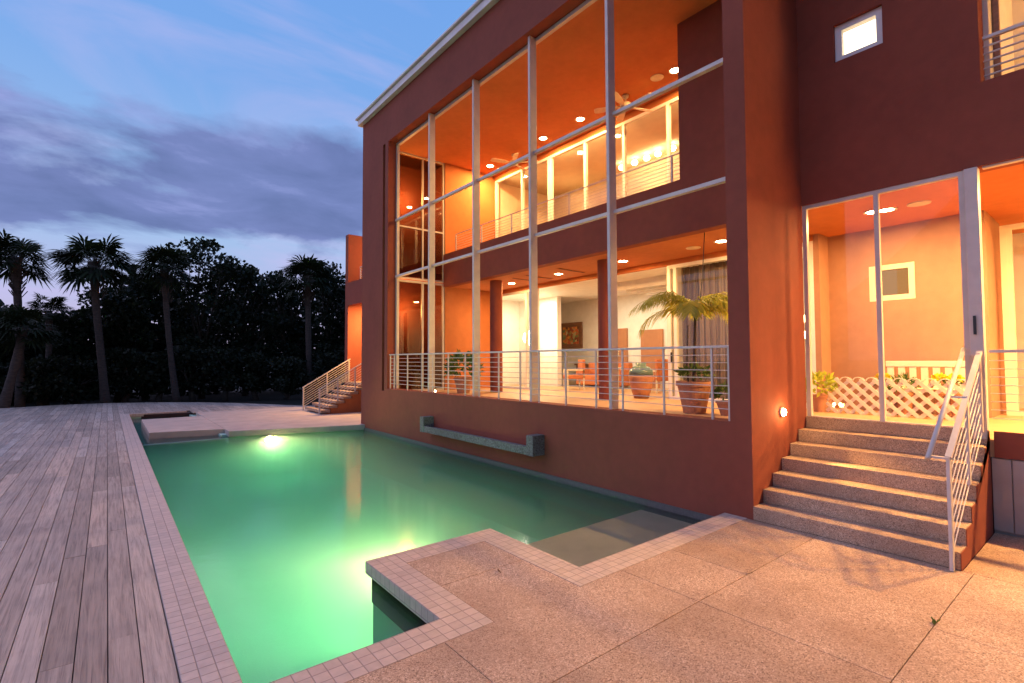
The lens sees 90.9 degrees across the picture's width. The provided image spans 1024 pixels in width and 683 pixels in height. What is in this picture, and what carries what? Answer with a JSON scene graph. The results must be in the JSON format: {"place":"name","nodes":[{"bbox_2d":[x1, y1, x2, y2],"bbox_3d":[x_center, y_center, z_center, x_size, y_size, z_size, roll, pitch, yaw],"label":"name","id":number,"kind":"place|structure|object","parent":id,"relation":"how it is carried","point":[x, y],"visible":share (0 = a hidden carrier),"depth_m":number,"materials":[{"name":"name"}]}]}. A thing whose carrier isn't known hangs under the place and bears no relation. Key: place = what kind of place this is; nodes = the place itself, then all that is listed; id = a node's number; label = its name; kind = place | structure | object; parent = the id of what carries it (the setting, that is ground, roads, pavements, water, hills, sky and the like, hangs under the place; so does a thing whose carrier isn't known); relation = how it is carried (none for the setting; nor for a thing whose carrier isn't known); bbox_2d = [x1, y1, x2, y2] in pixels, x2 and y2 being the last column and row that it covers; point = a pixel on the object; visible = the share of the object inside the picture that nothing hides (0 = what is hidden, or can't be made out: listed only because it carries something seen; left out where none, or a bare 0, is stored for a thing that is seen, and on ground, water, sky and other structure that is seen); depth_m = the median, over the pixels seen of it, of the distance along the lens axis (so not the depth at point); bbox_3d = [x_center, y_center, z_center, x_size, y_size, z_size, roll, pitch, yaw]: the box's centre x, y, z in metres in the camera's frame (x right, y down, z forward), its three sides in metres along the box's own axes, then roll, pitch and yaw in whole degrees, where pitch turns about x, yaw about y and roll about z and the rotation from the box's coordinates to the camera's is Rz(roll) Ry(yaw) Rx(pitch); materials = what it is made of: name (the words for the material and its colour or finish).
{"place":"outdoors","nodes":[
{"label":"outdoors","id":0,"kind":"place"},
{"bbox_2d":[36,409,195,682],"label":"deck frame","id":1,"kind":"object","parent":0,"point":[187,413],"depth_m":5.72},
{"bbox_2d":[0,402,302,682],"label":"deck","id":2,"kind":"structure","parent":1,"relation":"on","point":[47,453],"depth_m":5.27,"materials":[{"name":"grey wood"}]},
{"bbox_2d":[0,0,475,343],"label":"sky","id":3,"kind":"structure","parent":0,"point":[146,123],"materials":[{"name":"blue"}]},
{"bbox_2d":[131,414,538,682],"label":"pool","id":4,"kind":"structure","parent":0,"point":[284,537],"depth_m":9.87,"materials":[{"name":"liquid"}]},
{"bbox_2d":[131,416,189,435],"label":"water","id":5,"kind":"structure","parent":4,"relation":"in","point":[137,424],"depth_m":18.28,"materials":[{"name":"teal liquid"}]},
{"bbox_2d":[119,411,242,682],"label":"pool coping","id":6,"kind":"object","parent":4,"relation":"on","point":[200,651],"visible":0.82,"depth_m":4.40,"materials":[{"name":"tile"}]},
{"bbox_2d":[141,416,223,443],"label":"platform","id":7,"kind":"structure","parent":4,"relation":"on","point":[167,430],"depth_m":14.86,"materials":[{"name":"concrete"}]},
{"bbox_2d":[196,406,364,436],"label":"platform","id":8,"kind":"structure","parent":4,"relation":"on","point":[268,421],"depth_m":16.69,"materials":[{"name":"concrete"}]},
{"bbox_2d":[264,435,274,444],"bbox_3d":[-7.098,2.875,14.745,0.300,0.300,0.055,1,-3,-39],"label":"pool light","id":9,"kind":"object","parent":8,"relation":"attached to","point":[269,439],"visible":1,"depth_m":14.72,"materials":[{"name":"white glass"}]},
{"bbox_2d":[302,359,349,409],"bbox_3d":[-7.663,1.744,20.879,1.968,2.073,0.050,1,-3,-39],"label":"railing","id":10,"kind":"object","parent":8,"relation":"on","point":[327,374],"visible":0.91,"depth_m":20.86,"materials":[{"name":"white metal"}]},
{"bbox_2d":[305,382,360,413],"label":"concrete steps","id":11,"kind":"structure","parent":8,"relation":"on","point":[349,401],"depth_m":19.57,"materials":[{"name":"grey concrete"}]},
{"bbox_2d":[318,364,360,413],"bbox_3d":[-6.391,1.663,19.376,2.068,2.112,0.050,1,-3,-39],"label":"railing","id":12,"kind":"object","parent":11,"relation":"on","point":[354,383],"visible":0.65,"depth_m":19.18,"materials":[{"name":"white metal"}]},
{"bbox_2d":[269,513,746,682],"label":"pool coping","id":13,"kind":"object","parent":4,"relation":"on","point":[445,615],"visible":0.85,"depth_m":4.54,"materials":[{"name":"tile"}]},
{"bbox_2d":[527,510,692,566],"bbox_3d":[1.300,3.028,6.179,2.778,1.095,1.369,1,-3,-39],"label":"pool shelf","id":14,"kind":"object","parent":4,"relation":"in","point":[582,546],"visible":0.15,"depth_m":6.41,"materials":[{"name":"beige concrete"}]},
{"bbox_2d":[10,362,977,570],"bbox_3d":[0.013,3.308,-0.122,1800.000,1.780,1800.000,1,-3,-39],"label":"ground","id":15,"kind":"structure","parent":0,"point":[271,397],"depth_m":31.94,"materials":[{"name":"soil"}]},
{"bbox_2d":[0,229,54,407],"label":"palm tree","id":16,"kind":"object","parent":15,"relation":"on","point":[12,259],"visible":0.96,"depth_m":24.49,"materials":[{"name":"green plant"}]},
{"bbox_2d":[0,304,65,407],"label":"palm tree","id":17,"kind":"object","parent":15,"relation":"on","point":[23,336],"visible":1,"depth_m":23.19,"materials":[{"name":"green plant"}]},
{"bbox_2d":[0,357,84,405],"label":"shrub","id":18,"kind":"object","parent":15,"relation":"on","point":[33,383],"visible":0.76,"depth_m":24.98,"materials":[{"name":"green plant"}]},
{"bbox_2d":[25,293,74,405],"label":"palm tree","id":19,"kind":"object","parent":15,"relation":"on","point":[54,304],"visible":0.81,"depth_m":26.44,"materials":[{"name":"green plant"}]},
{"bbox_2d":[3,316,105,402],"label":"broadleaf tree","id":20,"kind":"object","parent":15,"relation":"on","point":[33,354],"visible":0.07,"depth_m":29.57,"materials":[{"name":"green plant"}]},
{"bbox_2d":[30,306,125,403],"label":"broadleaf tree","id":21,"kind":"object","parent":15,"relation":"on","point":[79,326],"visible":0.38,"depth_m":27.77,"materials":[{"name":"green plant"}]},
{"bbox_2d":[38,354,119,404],"bbox_3d":[-22.922,2.055,26.519,2.621,2.939,3.366,-1,-2,26],"label":"shrub","id":22,"kind":"object","parent":15,"relation":"on","point":[84,376],"visible":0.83,"depth_m":26.48,"materials":[{"name":"green plant"}]},
{"bbox_2d":[43,233,139,403],"bbox_3d":[-21.859,-1.054,26.158,4.017,9.091,4.062,-2,-3,34],"label":"palm tree","id":23,"kind":"object","parent":15,"relation":"on","point":[95,273],"visible":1,"depth_m":26.12,"materials":[{"name":"green plant"}]},
{"bbox_2d":[70,284,160,402],"bbox_3d":[-23.420,0.060,29.765,5.604,7.154,4.566,0,-2,6],"label":"broadleaf tree","id":24,"kind":"object","parent":15,"relation":"on","point":[114,308],"visible":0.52,"depth_m":29.31,"materials":[{"name":"green plant"}]},
{"bbox_2d":[94,346,161,402],"bbox_3d":[-21.509,1.926,28.261,2.582,3.367,3.365,-2,-3,37],"label":"shrub","id":25,"kind":"object","parent":15,"relation":"on","point":[116,385],"visible":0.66,"depth_m":27.88,"materials":[{"name":"green plant"}]},
{"bbox_2d":[93,274,195,400],"bbox_3d":[-22.864,-0.309,31.971,5.899,8.037,5.404,-1,-2,25],"label":"broadleaf tree","id":26,"kind":"object","parent":15,"relation":"on","point":[146,290],"visible":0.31,"depth_m":31.41,"materials":[{"name":"green plant"}]},
{"bbox_2d":[121,351,191,401],"bbox_3d":[-20.375,2.071,29.069,3.692,3.095,2.352,1,-3,-39],"label":"shrub","id":27,"kind":"object","parent":15,"relation":"on","point":[160,359],"visible":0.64,"depth_m":28.50,"materials":[{"name":"green plant"}]},
{"bbox_2d":[126,245,197,401],"bbox_3d":[-19.439,-0.914,28.028,3.401,8.942,3.408,1,-3,-39],"label":"palm tree","id":28,"kind":"object","parent":15,"relation":"on","point":[164,266],"visible":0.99,"depth_m":28.05,"materials":[{"name":"green plant"}]},
{"bbox_2d":[0,264,344,400],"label":"distant wood","id":29,"kind":"object","parent":15,"relation":"on","point":[231,334],"visible":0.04,"depth_m":38.69,"materials":[{"name":"green plant"}]},
{"bbox_2d":[121,236,251,398],"bbox_3d":[-20.582,-1.582,32.078,6.827,10.549,5.579,1,-3,-39],"label":"broadleaf tree","id":30,"kind":"object","parent":15,"relation":"on","point":[229,267],"visible":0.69,"depth_m":32.20,"materials":[{"name":"green plant"}]},
{"bbox_2d":[162,344,216,401],"bbox_3d":[-18.873,1.862,29.794,2.942,3.550,2.596,0,-2,-18],"label":"shrub","id":31,"kind":"object","parent":15,"relation":"on","point":[188,354],"visible":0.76,"depth_m":29.42,"materials":[{"name":"green plant"}]},
{"bbox_2d":[195,346,250,401],"bbox_3d":[-17.125,1.911,30.343,3.477,3.403,2.698,1,-3,-39],"label":"shrub","id":32,"kind":"object","parent":15,"relation":"on","point":[223,358],"visible":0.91,"depth_m":30.07,"materials":[{"name":"green plant"}]},
{"bbox_2d":[193,264,295,395],"bbox_3d":[-18.421,-0.864,34.941,6.693,9.324,4.760,0,-2,-9],"label":"broadleaf tree","id":33,"kind":"object","parent":15,"relation":"on","point":[247,336],"visible":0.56,"depth_m":34.71,"materials":[{"name":"green plant"}]},
{"bbox_2d":[226,351,272,400],"bbox_3d":[-15.893,2.078,31.241,2.484,3.190,3.033,-1,-2,13],"label":"shrub","id":34,"kind":"object","parent":15,"relation":"on","point":[256,365],"visible":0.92,"depth_m":30.60,"materials":[{"name":"green plant"}]},
{"bbox_2d":[232,270,324,371],"bbox_3d":[-17.104,-0.663,37.496,5.995,9.109,5.707,0,-2,5],"label":"broadleaf tree","id":35,"kind":"object","parent":15,"relation":"on","point":[289,347],"visible":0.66,"depth_m":37.37,"materials":[{"name":"green plant"}]},
{"bbox_2d":[277,254,338,397],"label":"palm tree","id":36,"kind":"object","parent":15,"relation":"on","point":[304,267],"visible":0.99,"depth_m":32.79,"materials":[{"name":"green plant"}]},
{"bbox_2d":[299,259,344,392],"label":"broadleaf tree","id":37,"kind":"object","parent":15,"relation":"on","point":[330,343],"visible":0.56,"depth_m":37.99,"materials":[{"name":"green plant"}]},
{"bbox_2d":[304,352,344,393],"bbox_3d":[-12.090,2.211,33.706,2.803,3.112,3.350,-1,-2,12],"label":"shrub","id":38,"kind":"object","parent":15,"relation":"on","point":[326,362],"visible":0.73,"depth_m":33.02,"materials":[{"name":"green plant"}]},
{"bbox_2d":[335,347,344,380],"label":"shrub","id":39,"kind":"object","parent":15,"relation":"on","point":[341,354],"visible":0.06,"depth_m":34.43,"materials":[{"name":"green plant"}]},
{"bbox_2d":[337,298,344,349],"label":"broadleaf tree","id":40,"kind":"object","parent":15,"relation":"on","point":[341,336],"visible":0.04,"depth_m":36.99,"materials":[{"name":"green plant"}]},
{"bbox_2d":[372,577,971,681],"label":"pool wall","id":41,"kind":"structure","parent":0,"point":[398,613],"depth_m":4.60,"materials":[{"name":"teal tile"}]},
{"bbox_2d":[345,0,1023,549],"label":"house","id":42,"kind":"structure","parent":0,"point":[801,134],"depth_m":9.21,"materials":[{"name":"paint"}]},
{"bbox_2d":[399,279,443,390],"bbox_3d":[-2.829,-0.170,15.651,1.650,3.400,0.120,1,-3,-39],"label":"sliding door","id":43,"kind":"structure","parent":42,"relation":"in","point":[413,295],"depth_m":15.60,"materials":[{"name":"clear glass"}]},
{"bbox_2d":[399,151,443,282],"bbox_3d":[-2.856,-3.857,15.803,1.650,3.900,0.080,1,-3,-39],"label":"window","id":44,"kind":"structure","parent":42,"relation":"in","point":[413,233],"depth_m":15.73,"materials":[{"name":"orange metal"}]},
{"bbox_2d":[443,349,483,392],"bbox_3d":[-1.413,0.827,14.504,1.247,1.311,1.271,1,-3,-39],"label":"potted plant","id":45,"kind":"object","parent":42,"relation":"on","point":[454,362],"visible":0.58,"depth_m":14.30,"materials":[{"name":"green plant"}]},
{"bbox_2d":[420,416,544,456],"bbox_3d":[-0.835,1.971,10.859,0.287,0.370,4.230,1,-3,-39],"label":"water trough","id":46,"kind":"object","parent":42,"relation":"attached to","point":[534,446],"visible":1,"depth_m":10.16,"materials":[{"name":"grey concrete"}]},
{"bbox_2d":[490,153,527,170],"bbox_3d":[0.088,-5.638,15.726,1.470,0.370,1.400,-2,-2,31],"label":"ceiling fan","id":47,"kind":"object","parent":42,"relation":"hanging from","point":[514,155],"visible":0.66,"depth_m":15.50},
{"bbox_2d":[502,288,539,389],"bbox_3d":[0.188,-0.042,16.466,0.100,3.180,2.020,1,-3,-39],"label":"sliding door","id":48,"kind":"structure","parent":42,"relation":"in","point":[526,292],"depth_m":16.08,"materials":[{"name":"white paint"}]},
{"bbox_2d":[364,427,713,523],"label":"waterline tiles","id":49,"kind":"object","parent":42,"relation":"attached to","point":[600,501],"visible":0.64,"depth_m":9.44,"materials":[{"name":"tile"}]},
{"bbox_2d":[538,136,547,140],"bbox_3d":[0.899,-5.861,14.537,0.280,0.014,0.280,1,-3,-39],"label":"downlight","id":50,"kind":"object","parent":42,"relation":"attached to","point":[542,138],"visible":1,"depth_m":14.54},
{"bbox_2d":[389,345,729,420],"bbox_3d":[-0.327,0.706,10.612,0.065,0.996,10.250,1,-3,-39],"label":"railing","id":51,"kind":"object","parent":42,"relation":"on","point":[663,369],"visible":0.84,"depth_m":8.55,"materials":[{"name":"white metal"}]},
{"bbox_2d":[455,152,679,250],"bbox_3d":[0.725,-3.211,12.687,0.030,0.550,7.940,1,-3,-39],"label":"railing","id":52,"kind":"object","parent":42,"relation":"on","point":[569,196],"visible":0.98,"depth_m":11.74,"materials":[{"name":"white metal"}]},
{"bbox_2d":[557,268,585,272],"bbox_3d":[1.576,-1.868,13.278,1.000,0.014,0.100,1,-3,-39],"label":"linear vent","id":53,"kind":"object","parent":42,"relation":"attached to","point":[571,270],"visible":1,"depth_m":13.23,"materials":[{"name":"orange paint"}]},
{"bbox_2d":[561,322,582,348],"bbox_3d":[2.320,-0.235,19.733,0.075,1.010,1.170,1,-3,-39],"label":"framed painting","id":54,"kind":"object","parent":42,"relation":"attached to","point":[572,335],"visible":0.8,"depth_m":19.66,"materials":[{"name":"multicoloured paint"}]},
{"bbox_2d":[563,360,584,389],"bbox_3d":[1.972,1.051,16.051,0.600,0.950,0.570,0,-2,-8],"label":"armchair","id":55,"kind":"object","parent":42,"relation":"on","point":[581,371],"visible":0.77,"depth_m":15.80,"materials":[{"name":"orange fabric"}]},
{"bbox_2d":[575,117,584,121],"bbox_3d":[1.813,-5.907,13.399,0.280,0.014,0.280,1,-3,-39],"label":"downlight","id":56,"kind":"object","parent":42,"relation":"attached to","point":[579,119],"visible":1,"depth_m":13.40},
{"bbox_2d":[576,363,632,385],"bbox_3d":[3.173,1.101,17.265,0.800,0.770,1.960,1,-3,-39],"label":"sofa","id":57,"kind":"object","parent":42,"relation":"on","point":[628,367],"visible":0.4,"depth_m":17.09,"materials":[{"name":"orange fabric"}]},
{"bbox_2d":[594,92,653,121],"bbox_3d":[2.749,-5.777,12.256,1.470,0.370,1.400,0,-2,0],"label":"ceiling fan","id":58,"kind":"object","parent":42,"relation":"hanging from","point":[622,103],"visible":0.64,"depth_m":12.24},
{"bbox_2d":[631,157,637,164],"bbox_3d":[3.790,-5.573,15.591,0.200,0.240,0.197,1,-3,-39],"label":"pendant light","id":59,"kind":"object","parent":42,"relation":"hanging from","point":[634,162],"visible":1,"depth_m":15.53,"materials":[{"name":"white glass"}]},
{"bbox_2d":[618,328,663,387],"bbox_3d":[4.170,0.547,17.415,0.080,2.040,2.450,1,-3,-39],"label":"red doorway","id":60,"kind":"structure","parent":42,"relation":"in","point":[654,337],"depth_m":16.86,"materials":[{"name":"orange paint"}]},
{"bbox_2d":[629,363,653,398],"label":"potted plant","id":61,"kind":"object","parent":42,"relation":"on","point":[646,374],"visible":0.77,"depth_m":12.12,"materials":[{"name":"ceramic"}]},
{"bbox_2d":[643,153,649,160],"bbox_3d":[4.072,-5.587,15.240,0.200,0.240,0.197,1,-3,-39],"label":"pendant light","id":62,"kind":"object","parent":42,"relation":"hanging from","point":[646,157],"visible":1,"depth_m":15.18,"materials":[{"name":"white glass"}]},
{"bbox_2d":[650,74,663,80],"bbox_3d":[3.291,-5.986,11.433,0.300,0.015,0.300,1,-3,-39],"label":"ceiling speaker","id":63,"kind":"object","parent":42,"relation":"attached to","point":[657,77],"visible":1,"depth_m":11.42},
{"bbox_2d":[655,151,660,156],"bbox_3d":[4.322,-5.599,14.929,0.200,0.240,0.197,1,-3,-39],"label":"pendant light","id":64,"kind":"object","parent":42,"relation":"hanging from","point":[657,153],"visible":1,"depth_m":14.86,"materials":[{"name":"white glass"}]},
{"bbox_2d":[653,359,667,392],"bbox_3d":[4.213,0.980,14.382,0.570,0.950,0.600,0,-2,-18],"label":"armchair","id":65,"kind":"object","parent":42,"relation":"on","point":[658,372],"visible":0.41,"depth_m":14.06,"materials":[{"name":"orange fabric"}]},
{"bbox_2d":[668,66,677,73],"bbox_3d":[3.608,-5.997,11.149,0.280,0.014,0.280,1,-3,-39],"label":"downlight","id":66,"kind":"object","parent":42,"relation":"attached to","point":[673,70],"visible":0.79,"depth_m":11.14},
{"bbox_2d":[629,291,727,413],"bbox_3d":[3.259,0.188,8.932,1.979,2.139,1.893,1,-3,-39],"label":"potted palm","id":67,"kind":"object","parent":42,"relation":"on","point":[679,304],"visible":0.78,"depth_m":8.71,"materials":[{"name":"plant"}]},
{"bbox_2d":[686,246,700,249],"bbox_3d":[3.826,-1.975,10.637,0.300,0.015,0.300,1,-3,-39],"label":"ceiling speaker","id":68,"kind":"object","parent":42,"relation":"attached to","point":[693,247],"visible":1,"depth_m":10.59},
{"bbox_2d":[696,232,704,318],"bbox_3d":[3.408,-1.129,9.171,0.038,1.814,0.509,-2,-3,43],"label":"hanging cord","id":69,"kind":"object","parent":42,"relation":"hanging from","point":[702,265],"visible":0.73,"depth_m":9.33,"materials":[{"name":"black plastic"}]},
{"bbox_2d":[714,239,726,242],"bbox_3d":[4.176,-1.997,10.058,0.280,0.014,0.280,1,-3,-39],"label":"downlight","id":70,"kind":"object","parent":42,"relation":"attached to","point":[721,241],"visible":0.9,"depth_m":10.04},
{"bbox_2d":[714,379,727,415],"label":"potted plant","id":71,"kind":"object","parent":42,"relation":"on","point":[721,404],"visible":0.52,"depth_m":8.41,"materials":[{"name":"green plant"}]},
{"bbox_2d":[667,241,816,407],"bbox_3d":[4.737,-0.271,10.774,0.140,3.180,3.200,1,-3,-39],"label":"sliding door","id":72,"kind":"structure","parent":42,"relation":"in","point":[675,267],"depth_m":11.82,"materials":[{"name":"white paint"}]},
{"bbox_2d":[779,407,786,416],"bbox_3d":[3.680,0.958,6.826,0.130,0.130,0.068,1,-3,-39],"label":"step light","id":73,"kind":"object","parent":42,"relation":"attached to","point":[782,412],"visible":1,"depth_m":6.80,"materials":[{"name":"white metal"}]},
{"bbox_2d":[806,370,838,411],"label":"potted plant","id":74,"kind":"object","parent":42,"relation":"on","point":[819,401],"visible":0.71,"depth_m":8.91,"materials":[{"name":"yellow plant"}]},
{"bbox_2d":[835,6,882,61],"bbox_3d":[4.927,-4.260,7.101,0.280,0.700,0.730,1,-3,-39],"label":"window","id":75,"kind":"structure","parent":42,"relation":"in","point":[868,35],"depth_m":7.15,"materials":[{"name":"white glass"}]},
{"bbox_2d":[863,210,883,214],"bbox_3d":[5.802,-2.077,8.082,0.280,0.014,0.280,1,-3,-39],"label":"downlight","id":76,"kind":"object","parent":42,"relation":"attached to","point":[869,212],"visible":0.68,"depth_m":8.10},
{"bbox_2d":[874,373,891,410],"bbox_3d":[6.261,0.869,8.478,0.293,0.720,0.258,-1,-2,10],"label":"flower pot","id":77,"kind":"object","parent":42,"relation":"on","point":[887,375],"visible":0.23,"depth_m":8.43,"materials":[{"name":"ceramic"}]},
{"bbox_2d":[880,207,897,212],"bbox_3d":[5.933,-2.081,7.983,0.280,0.014,0.280,1,-3,-39],"label":"downlight","id":78,"kind":"object","parent":42,"relation":"attached to","point":[888,209],"visible":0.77,"depth_m":7.94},
{"bbox_2d":[869,261,915,301],"bbox_3d":[6.788,-1.055,8.994,0.090,0.640,0.670,1,-3,-39],"label":"window","id":79,"kind":"structure","parent":42,"relation":"in","point":[898,280],"depth_m":8.94,"materials":[{"name":"beige paint"}]},
{"bbox_2d":[825,377,965,420],"bbox_3d":[6.160,0.912,8.197,0.028,0.650,1.921,1,-3,-39],"label":"lattice fence","id":80,"kind":"object","parent":42,"relation":"on","point":[897,398],"visible":0.85,"depth_m":8.12,"materials":[{"name":"beige paint"}]},
{"bbox_2d":[886,371,920,415],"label":"potted plant","id":81,"kind":"object","parent":42,"relation":"on","point":[904,399],"visible":0.5,"depth_m":8.24,"materials":[{"name":"green plant"}]},
{"bbox_2d":[906,200,931,206],"bbox_3d":[6.182,-2.095,7.657,0.300,0.015,0.300,1,-3,-39],"label":"ceiling speaker","id":82,"kind":"object","parent":42,"relation":"attached to","point":[919,203],"visible":1,"depth_m":7.63},
{"bbox_2d":[886,361,965,412],"bbox_3d":[6.725,0.769,8.248,0.440,0.900,1.080,1,-3,-39],"label":"bench","id":83,"kind":"object","parent":42,"relation":"on","point":[923,365],"visible":0.44,"depth_m":8.37,"materials":[{"name":"beige paint"}]},
{"bbox_2d":[931,373,947,418],"bbox_3d":[6.720,0.844,7.911,0.283,0.725,0.297,0,-2,2],"label":"flower pot","id":84,"kind":"object","parent":42,"relation":"on","point":[938,377],"visible":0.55,"depth_m":7.87,"materials":[{"name":"ceramic"}]},
{"bbox_2d":[946,373,964,416],"bbox_3d":[6.823,0.836,7.776,0.302,0.729,0.270,1,-2,-23],"label":"flower pot","id":85,"kind":"object","parent":42,"relation":"on","point":[949,376],"visible":0.37,"depth_m":7.72,"materials":[{"name":"ceramic"}]},
{"bbox_2d":[991,0,1001,77],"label":"sliding door","id":86,"kind":"structure","parent":42,"relation":"in","point":[994,3],"depth_m":6.27,"materials":[{"name":"brown metal"}]},
{"bbox_2d":[982,21,1023,76],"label":"railing","id":87,"kind":"object","parent":42,"relation":"on","point":[1003,31],"visible":1,"depth_m":5.88,"materials":[{"name":"white metal"}]},
{"bbox_2d":[989,349,1023,419],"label":"railing","id":88,"kind":"object","parent":42,"relation":"on","point":[1008,351],"visible":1,"depth_m":5.75,"materials":[{"name":"white metal"}]},
{"bbox_2d":[999,222,1023,415],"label":"sliding door","id":89,"kind":"structure","parent":42,"relation":"in","point":[1005,231],"depth_m":8.29,"materials":[{"name":"beige paint"}]},
{"bbox_2d":[347,519,1023,682],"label":"patio","id":90,"kind":"structure","parent":0,"point":[795,606],"depth_m":3.91,"materials":[{"name":"beige concrete"}]},
{"bbox_2d":[753,416,993,570],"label":"concrete steps","id":91,"kind":"structure","parent":90,"relation":"on","point":[879,485],"depth_m":5.84,"materials":[{"name":"concrete"}]},
{"bbox_2d":[925,347,983,571],"bbox_3d":[4.737,1.113,5.351,1.793,2.134,0.186,1,-3,-39],"label":"railing","id":92,"kind":"object","parent":91,"relation":"on","point":[963,410],"visible":1,"depth_m":5.23,"materials":[{"name":"white metal"}]}
]}

